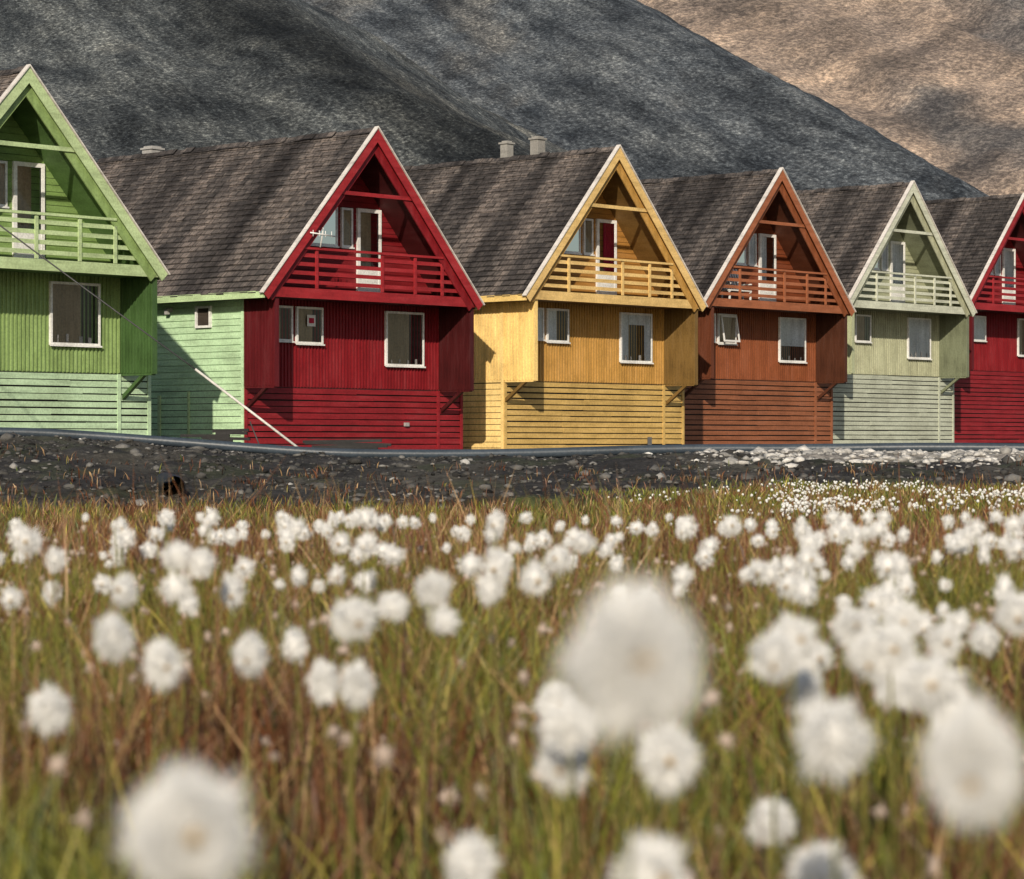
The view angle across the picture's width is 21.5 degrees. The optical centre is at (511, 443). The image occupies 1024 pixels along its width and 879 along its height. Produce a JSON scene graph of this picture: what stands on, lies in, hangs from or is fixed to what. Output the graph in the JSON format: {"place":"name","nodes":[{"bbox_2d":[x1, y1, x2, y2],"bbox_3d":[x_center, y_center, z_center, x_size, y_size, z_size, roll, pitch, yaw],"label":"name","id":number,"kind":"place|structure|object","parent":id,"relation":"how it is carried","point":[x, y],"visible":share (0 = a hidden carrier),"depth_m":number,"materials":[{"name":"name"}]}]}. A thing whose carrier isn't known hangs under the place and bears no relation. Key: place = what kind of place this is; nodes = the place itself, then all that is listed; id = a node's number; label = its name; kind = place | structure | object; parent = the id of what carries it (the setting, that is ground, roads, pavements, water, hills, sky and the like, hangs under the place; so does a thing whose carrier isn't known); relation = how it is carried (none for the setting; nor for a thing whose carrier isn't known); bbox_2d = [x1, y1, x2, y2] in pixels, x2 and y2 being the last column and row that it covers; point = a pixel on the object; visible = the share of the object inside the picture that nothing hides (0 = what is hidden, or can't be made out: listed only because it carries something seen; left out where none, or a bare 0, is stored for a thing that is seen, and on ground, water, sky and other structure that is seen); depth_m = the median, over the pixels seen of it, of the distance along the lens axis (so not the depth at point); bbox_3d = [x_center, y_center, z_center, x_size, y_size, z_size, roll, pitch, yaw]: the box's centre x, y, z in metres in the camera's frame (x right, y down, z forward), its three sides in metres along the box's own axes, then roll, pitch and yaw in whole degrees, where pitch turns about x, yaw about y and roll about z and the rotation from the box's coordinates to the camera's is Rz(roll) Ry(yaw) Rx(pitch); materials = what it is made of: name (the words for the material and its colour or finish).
{"place":"outdoors","nodes":[
{"label":"outdoors","id":0,"kind":"place"},
{"bbox_2d":[0,271,119,373],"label":"window wall","id":1,"kind":"structure","parent":0,"point":[25,346],"depth_m":63.00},
{"bbox_2d":[102,135,357,293],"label":"roof deck","id":2,"kind":"structure","parent":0,"point":[229,204],"depth_m":72.22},
{"bbox_2d":[0,0,567,165],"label":"mountain","id":3,"kind":"structure","parent":0,"point":[124,77],"depth_m":267.98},
{"bbox_2d":[279,299,438,390],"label":"window wall","id":4,"kind":"structure","parent":0,"point":[349,354],"depth_m":72.49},
{"bbox_2d":[407,154,604,295],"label":"roof deck","id":5,"kind":"structure","parent":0,"point":[503,215],"depth_m":79.08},
{"bbox_2d":[0,504,1023,878],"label":"cotton grass","id":6,"kind":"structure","parent":0,"point":[632,654],"depth_m":2.29,"materials":[{"name":"plant"}]},
{"bbox_2d":[0,436,1023,878],"bbox_3d":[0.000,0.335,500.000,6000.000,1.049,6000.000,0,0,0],"label":"ground","id":7,"kind":"structure","parent":0,"point":[118,458],"depth_m":36.38,"materials":[{"name":"stone"}]},
{"bbox_2d":[0,371,146,429],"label":"foundation backing","id":8,"kind":"object","parent":7,"relation":"on","point":[72,401],"visible":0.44,"depth_m":63.63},
{"bbox_2d":[0,161,101,347],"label":"window frames","id":9,"kind":"structure","parent":8,"relation":"on","point":[15,164],"depth_m":62.93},
{"bbox_2d":[0,163,80,342],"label":"beige curtains","id":10,"kind":"object","parent":9,"relation":"attached to","point":[66,309],"visible":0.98,"depth_m":63.27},
{"bbox_2d":[31,169,94,343],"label":"curtains","id":11,"kind":"object","parent":9,"relation":"in","point":[82,304],"depth_m":63.92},
{"bbox_2d":[0,372,150,434],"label":"foundation boards","id":12,"kind":"object","parent":8,"relation":"attached to","point":[27,392],"visible":0.66,"depth_m":63.67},
{"bbox_2d":[122,376,145,399],"bbox_3d":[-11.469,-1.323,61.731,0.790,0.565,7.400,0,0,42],"label":"wing brace","id":13,"kind":"object","parent":8,"relation":"attached to","point":[132,387],"visible":1,"depth_m":64.44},
{"bbox_2d":[120,277,156,375],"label":"wing wall","id":14,"kind":"structure","parent":13,"relation":"on","point":[138,308],"depth_m":64.27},
{"bbox_2d":[0,225,296,445],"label":"guy wire","id":15,"kind":"object","parent":7,"relation":"on","point":[245,407],"visible":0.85,"depth_m":49.99,"materials":[{"name":"metal"}]},
{"bbox_2d":[151,299,243,442],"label":"side wall","id":16,"kind":"structure","parent":7,"relation":"on","point":[215,353],"depth_m":70.61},
{"bbox_2d":[97,133,369,297],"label":"roof shingles","id":17,"kind":"object","parent":16,"relation":"on","point":[151,219],"visible":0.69,"depth_m":72.15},
{"bbox_2d":[97,127,373,162],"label":"ridge cap","id":18,"kind":"object","parent":17,"relation":"on","point":[252,144],"visible":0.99,"depth_m":74.69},
{"bbox_2d":[157,291,480,309],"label":"eave fascia","id":19,"kind":"structure","parent":17,"relation":"attached to","point":[199,297],"depth_m":69.58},
{"bbox_2d":[279,297,454,307],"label":"balcony floor","id":20,"kind":"structure","parent":19,"relation":"attached to","point":[360,302],"depth_m":72.12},
{"bbox_2d":[259,126,484,304],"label":"barge cap","id":21,"kind":"object","parent":17,"relation":"attached to","point":[316,213],"visible":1,"depth_m":70.39,"materials":[{"name":"white paint"}]},
{"bbox_2d":[264,129,482,309],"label":"bargeboard","id":22,"kind":"object","parent":17,"relation":"attached to","point":[331,202],"visible":1,"depth_m":71.12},
{"bbox_2d":[275,247,474,306],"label":"balcony railing","id":23,"kind":"object","parent":17,"relation":"attached to","point":[346,295],"visible":1,"depth_m":71.20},
{"bbox_2d":[360,142,474,305],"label":"soffit","id":24,"kind":"structure","parent":17,"relation":"attached to","point":[397,215],"depth_m":73.14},
{"bbox_2d":[270,144,473,310],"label":"barge rafter","id":25,"kind":"object","parent":24,"relation":"attached to","point":[417,218],"visible":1,"depth_m":71.90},
{"bbox_2d":[282,175,431,294],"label":"gable wall","id":26,"kind":"structure","parent":16,"relation":"on","point":[391,242],"depth_m":72.65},
{"bbox_2d":[180,429,249,441],"bbox_3d":[-5.100,-0.105,46.377,1.206,0.293,0.780,0,0,0],"label":"timber pile","id":27,"kind":"object","parent":7,"relation":"on","point":[221,434],"visible":0.71,"depth_m":46.36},
{"bbox_2d":[151,387,459,444],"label":"foundation backing","id":28,"kind":"object","parent":7,"relation":"on","point":[335,419],"visible":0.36,"depth_m":72.22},
{"bbox_2d":[279,207,425,367],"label":"window frames","id":29,"kind":"structure","parent":28,"relation":"on","point":[358,248],"depth_m":72.56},
{"bbox_2d":[279,210,408,363],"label":"beige curtains","id":30,"kind":"object","parent":29,"relation":"attached to","point":[398,336],"visible":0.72,"depth_m":72.92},
{"bbox_2d":[280,215,419,364],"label":"window interior","id":31,"kind":"object","parent":29,"relation":"in","point":[319,329],"depth_m":74.02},
{"bbox_2d":[244,386,462,448],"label":"foundation boards","id":32,"kind":"object","parent":28,"relation":"attached to","point":[294,418],"visible":0.66,"depth_m":72.45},
{"bbox_2d":[245,388,463,412],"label":"wing brace","id":33,"kind":"object","parent":28,"relation":"attached to","point":[262,391],"visible":0.93,"depth_m":69.44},
{"bbox_2d":[244,297,278,387],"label":"wing wall","id":34,"kind":"structure","parent":33,"relation":"on","point":[261,343],"depth_m":69.04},
{"bbox_2d":[439,307,473,391],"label":"wing wall","id":35,"kind":"structure","parent":33,"relation":"on","point":[456,349],"depth_m":74.47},
{"bbox_2d":[303,439,390,448],"bbox_3d":[-2.868,0.066,46.501,2.245,0.269,0.695,0,0,0],"label":"timber pile","id":36,"kind":"object","parent":7,"relation":"on","point":[346,444],"visible":0.63,"depth_m":46.55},
{"bbox_2d":[463,302,503,448],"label":"side wall","id":37,"kind":"structure","parent":7,"relation":"on","point":[488,342],"depth_m":77.19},
{"bbox_2d":[405,149,611,296],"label":"roof shingles","id":38,"kind":"object","parent":37,"relation":"on","point":[514,284],"visible":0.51,"depth_m":79.01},
{"bbox_2d":[403,146,615,170],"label":"ridge cap","id":39,"kind":"object","parent":38,"relation":"on","point":[507,159],"visible":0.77,"depth_m":81.19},
{"bbox_2d":[522,144,707,306],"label":"barge cap","id":40,"kind":"object","parent":38,"relation":"attached to","point":[569,223],"visible":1,"depth_m":77.64,"materials":[{"name":"white paint"}]},
{"bbox_2d":[526,147,705,311],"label":"bargeboard","id":41,"kind":"object","parent":38,"relation":"attached to","point":[618,155],"visible":1,"depth_m":78.49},
{"bbox_2d":[535,254,699,308],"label":"balcony railing","id":42,"kind":"object","parent":38,"relation":"attached to","point":[568,295],"visible":1,"depth_m":78.53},
{"bbox_2d":[601,160,699,307],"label":"soffit","id":43,"kind":"structure","parent":38,"relation":"attached to","point":[638,235],"depth_m":80.44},
{"bbox_2d":[531,161,697,311],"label":"barge rafter","id":44,"kind":"object","parent":43,"relation":"attached to","point":[618,168],"visible":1,"depth_m":79.32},
{"bbox_2d":[541,194,657,297],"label":"gable wall","id":45,"kind":"structure","parent":37,"relation":"on","point":[624,250],"depth_m":80.02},
{"bbox_2d":[0,441,1023,878],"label":"meadow grass","id":46,"kind":"structure","parent":7,"relation":"on","point":[26,817],"depth_m":3.73,"materials":[{"name":"plant"}]},
{"bbox_2d":[0,432,1023,523],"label":"gravel","id":47,"kind":"structure","parent":7,"relation":"on","point":[805,450],"depth_m":37.72,"materials":[{"name":"gravel"}]},
{"bbox_2d":[0,427,1023,457],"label":"water pipe","id":48,"kind":"object","parent":7,"relation":"on","point":[373,453],"visible":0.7,"depth_m":45.08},
{"bbox_2d":[463,381,681,444],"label":"foundation backing","id":49,"kind":"object","parent":7,"relation":"on","point":[580,416],"visible":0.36,"depth_m":79.33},
{"bbox_2d":[504,382,683,448],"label":"foundation boards","id":50,"kind":"object","parent":49,"relation":"attached to","point":[651,428],"visible":0.75,"depth_m":79.58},
{"bbox_2d":[538,218,653,363],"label":"window frames","id":51,"kind":"structure","parent":49,"relation":"on","point":[598,276],"depth_m":79.86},
{"bbox_2d":[538,310,649,360],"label":"white curtains","id":52,"kind":"object","parent":51,"relation":"attached to","point":[639,320],"visible":0.58,"depth_m":80.77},
{"bbox_2d":[557,224,642,360],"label":"window interior","id":53,"kind":"object","parent":51,"relation":"in","point":[628,333],"depth_m":80.99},
{"bbox_2d":[603,223,613,271],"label":"red curtain","id":54,"kind":"object","parent":51,"relation":"hanging from","point":[608,240],"visible":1,"depth_m":80.25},
{"bbox_2d":[505,382,687,404],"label":"wing brace","id":55,"kind":"object","parent":49,"relation":"attached to","point":[522,384],"visible":1,"depth_m":76.73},
{"bbox_2d":[504,299,537,381],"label":"wing wall","id":56,"kind":"structure","parent":55,"relation":"on","point":[520,341],"depth_m":76.33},
{"bbox_2d":[664,308,697,385],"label":"wing wall","id":57,"kind":"structure","parent":55,"relation":"on","point":[680,347],"depth_m":81.77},
{"bbox_2d":[685,379,829,440],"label":"foundation backing","id":58,"kind":"object","parent":7,"relation":"on","point":[754,410],"visible":0.14,"depth_m":88.91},
{"bbox_2d":[684,380,832,443],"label":"foundation boards","id":59,"kind":"object","parent":58,"relation":"attached to","point":[809,419],"visible":0.65,"depth_m":89.09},
{"bbox_2d":[714,233,806,363],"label":"window frames","id":60,"kind":"structure","parent":58,"relation":"on","point":[759,265],"depth_m":89.18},
{"bbox_2d":[750,235,803,346],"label":"white curtains","id":61,"kind":"object","parent":60,"relation":"attached to","point":[792,332],"visible":0.49,"depth_m":90.18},
{"bbox_2d":[684,380,837,399],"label":"wing brace","id":62,"kind":"object","parent":58,"relation":"attached to","point":[819,397],"visible":0.93,"depth_m":90.99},
{"bbox_2d":[698,306,713,379],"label":"wing wall","id":63,"kind":"structure","parent":62,"relation":"on","point":[706,343],"depth_m":85.42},
{"bbox_2d":[816,314,846,383],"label":"wing wall","id":64,"kind":"structure","parent":62,"relation":"on","point":[831,348],"depth_m":91.06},
{"bbox_2d":[607,478,1023,528],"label":"cotton grass","id":65,"kind":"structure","parent":7,"relation":"on","point":[857,506],"depth_m":23.38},
{"bbox_2d":[833,374,951,439],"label":"foundation backing","id":66,"kind":"object","parent":7,"relation":"on","point":[892,407],"visible":0.14,"depth_m":97.39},
{"bbox_2d":[855,241,931,359],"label":"window frames","id":67,"kind":"structure","parent":66,"relation":"on","point":[893,287],"depth_m":97.44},
{"bbox_2d":[883,244,929,357],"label":"white curtains","id":68,"kind":"object","parent":67,"relation":"attached to","point":[919,336],"visible":0.53,"depth_m":98.36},
{"bbox_2d":[833,374,953,443],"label":"foundation boards","id":69,"kind":"object","parent":66,"relation":"attached to","point":[938,421],"visible":0.71,"depth_m":97.42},
{"bbox_2d":[941,378,959,393],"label":"wing brace","id":70,"kind":"object","parent":66,"relation":"attached to","point":[948,386],"visible":0.5,"depth_m":99.44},
{"bbox_2d":[847,307,854,373],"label":"wing wall","id":71,"kind":"structure","parent":70,"relation":"on","point":[850,345],"depth_m":93.55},
{"bbox_2d":[939,314,968,377],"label":"wing wall","id":72,"kind":"structure","parent":70,"relation":"on","point":[953,345],"depth_m":99.28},
{"bbox_2d":[954,371,1023,439],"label":"foundation backing","id":73,"kind":"object","parent":7,"relation":"on","point":[989,409],"visible":0.13,"depth_m":105.12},
{"bbox_2d":[954,371,1023,442],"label":"foundation boards","id":74,"kind":"object","parent":73,"relation":"attached to","point":[972,423],"visible":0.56,"depth_m":105.07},
{"bbox_2d":[974,248,1023,356],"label":"window frames","id":75,"kind":"structure","parent":73,"relation":"on","point":[1003,279],"depth_m":106.03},
{"bbox_2d":[974,251,1012,339],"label":"white curtains","id":76,"kind":"object","parent":75,"relation":"attached to","point":[979,328],"visible":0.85,"depth_m":105.56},
{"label":"side wall","id":77,"kind":"object","parent":7,"relation":"on","visible":0},
{"bbox_2d":[0,72,19,96],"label":"roof shingles","id":78,"kind":"object","parent":77,"relation":"on","point":[5,81],"visible":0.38,"depth_m":61.08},
{"bbox_2d":[0,209,158,276],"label":"balcony railing","id":79,"kind":"object","parent":78,"relation":"attached to","point":[78,266],"visible":0.99,"depth_m":61.92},
{"bbox_2d":[0,67,167,280],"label":"bargeboard","id":80,"kind":"object","parent":78,"relation":"attached to","point":[21,84],"visible":1,"depth_m":62.09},
{"bbox_2d":[11,84,157,275],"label":"soffit","id":81,"kind":"structure","parent":78,"relation":"attached to","point":[35,130],"depth_m":62.92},
{"bbox_2d":[0,84,156,280],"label":"barge rafter","id":82,"kind":"object","parent":81,"relation":"attached to","point":[29,94],"visible":1,"depth_m":62.24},
{"bbox_2d":[0,64,169,274],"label":"barge cap","id":83,"kind":"object","parent":78,"relation":"attached to","point":[14,82],"visible":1,"depth_m":61.95,"materials":[{"name":"white paint"}]},
{"bbox_2d":[0,115,110,262],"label":"gable wall","id":84,"kind":"structure","parent":77,"relation":"on","point":[57,200],"depth_m":63.08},
{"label":"side wall","id":85,"kind":"object","parent":7,"relation":"on","visible":0},
{"bbox_2d":[642,171,775,297],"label":"roof shingles","id":86,"kind":"object","parent":85,"relation":"on","point":[701,233],"visible":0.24,"depth_m":87.98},
{"bbox_2d":[640,169,777,182],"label":"ridge cap","id":87,"kind":"object","parent":86,"relation":"on","point":[726,175],"visible":0.51,"depth_m":89.67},
{"bbox_2d":[704,167,855,311],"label":"barge cap","id":88,"kind":"object","parent":86,"relation":"attached to","point":[741,236],"visible":0.82,"depth_m":86.96,"materials":[{"name":"white paint"}]},
{"bbox_2d":[706,170,854,316],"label":"bargeboard","id":89,"kind":"object","parent":86,"relation":"attached to","point":[741,245],"visible":0.89,"depth_m":87.85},
{"bbox_2d":[765,181,848,312],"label":"soffit","id":90,"kind":"structure","parent":86,"relation":"attached to","point":[792,242],"depth_m":89.75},
{"bbox_2d":[709,182,847,316],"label":"barge rafter","id":91,"kind":"object","parent":90,"relation":"attached to","point":[807,239],"visible":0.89,"depth_m":88.74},
{"bbox_2d":[717,215,810,303],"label":"gable wall","id":92,"kind":"structure","parent":85,"relation":"on","point":[782,262],"depth_m":89.72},
{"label":"eave","id":93,"kind":"object","parent":85,"relation":"attached to","visible":0},
{"bbox_2d":[714,306,835,313],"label":"balcony floor","id":94,"kind":"structure","parent":93,"relation":"attached to","point":[753,309],"depth_m":88.88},
{"bbox_2d":[712,266,848,313],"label":"balcony railing","id":95,"kind":"object","parent":94,"relation":"on","point":[771,305],"visible":0.98,"depth_m":87.87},
{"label":"side wall","id":96,"kind":"object","parent":7,"relation":"on","visible":0},
{"bbox_2d":[797,185,907,294],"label":"roof shingles","id":97,"kind":"object","parent":96,"relation":"on","point":[855,242],"visible":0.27,"depth_m":96.09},
{"bbox_2d":[795,182,909,193],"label":"ridge cap","id":98,"kind":"object","parent":97,"relation":"on","point":[903,184],"visible":0.45,"depth_m":97.61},
{"bbox_2d":[854,270,969,314],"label":"balcony railing","id":99,"kind":"object","parent":97,"relation":"attached to","point":[934,307],"visible":0.96,"depth_m":96.09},
{"bbox_2d":[848,180,976,312],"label":"barge cap","id":100,"kind":"object","parent":97,"relation":"attached to","point":[871,256],"visible":0.82,"depth_m":95.15,"materials":[{"name":"white paint"}]},
{"bbox_2d":[850,183,975,316],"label":"bargeboard","id":101,"kind":"object","parent":97,"relation":"attached to","point":[913,189],"visible":0.82,"depth_m":96.15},
{"bbox_2d":[897,193,970,313],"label":"soffit","id":102,"kind":"structure","parent":97,"relation":"attached to","point":[923,254],"depth_m":97.95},
{"bbox_2d":[853,194,968,316],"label":"barge rafter","id":103,"kind":"object","parent":102,"relation":"attached to","point":[912,200],"visible":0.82,"depth_m":97.02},
{"bbox_2d":[857,227,932,304],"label":"gable wall","id":104,"kind":"structure","parent":96,"relation":"on","point":[910,267],"depth_m":97.97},
{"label":"side wall","id":105,"kind":"object","parent":7,"relation":"on","visible":0},
{"bbox_2d":[926,197,1019,295],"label":"roof shingles","id":106,"kind":"object","parent":105,"relation":"on","point":[968,245],"visible":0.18,"depth_m":104.53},
{"bbox_2d":[970,193,1023,299],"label":"barge cap","id":107,"kind":"object","parent":106,"relation":"attached to","point":[997,246],"visible":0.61,"depth_m":103.01,"materials":[{"name":"white paint"}]},
{"bbox_2d":[972,199,1023,303],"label":"bargeboard","id":108,"kind":"object","parent":106,"relation":"attached to","point":[998,251],"visible":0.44,"depth_m":102.99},
{"bbox_2d":[974,275,1023,312],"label":"balcony railing","id":109,"kind":"object","parent":106,"relation":"attached to","point":[998,307],"visible":0.93,"depth_m":103.46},
{"bbox_2d":[1010,212,1023,267],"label":"soffit","id":110,"kind":"structure","parent":106,"relation":"attached to","point":[1018,231],"depth_m":106.06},
{"bbox_2d":[977,240,1023,305],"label":"gable wall","id":111,"kind":"structure","parent":105,"relation":"on","point":[1019,269],"depth_m":106.02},
{"bbox_2d":[538,302,663,384],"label":"window wall","id":112,"kind":"structure","parent":0,"point":[589,353],"depth_m":79.81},
{"bbox_2d":[302,0,988,200],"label":"mountain","id":113,"kind":"structure","parent":0,"point":[655,94],"depth_m":383.37,"materials":[{"name":"stone"}]},
{"bbox_2d":[713,308,815,381],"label":"window wall","id":114,"kind":"structure","parent":0,"point":[752,354],"depth_m":89.26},
{"bbox_2d":[637,0,1023,195],"bbox_3d":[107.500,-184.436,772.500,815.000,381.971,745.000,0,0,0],"label":"mountain","id":115,"kind":"structure","parent":0,"point":[939,84],"depth_m":616.62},
{"bbox_2d":[853,310,938,376],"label":"window wall","id":116,"kind":"structure","parent":0,"point":[884,352],"depth_m":97.44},
{"bbox_2d":[971,311,1023,372],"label":"window wall","id":117,"kind":"structure","parent":0,"point":[997,351],"depth_m":105.63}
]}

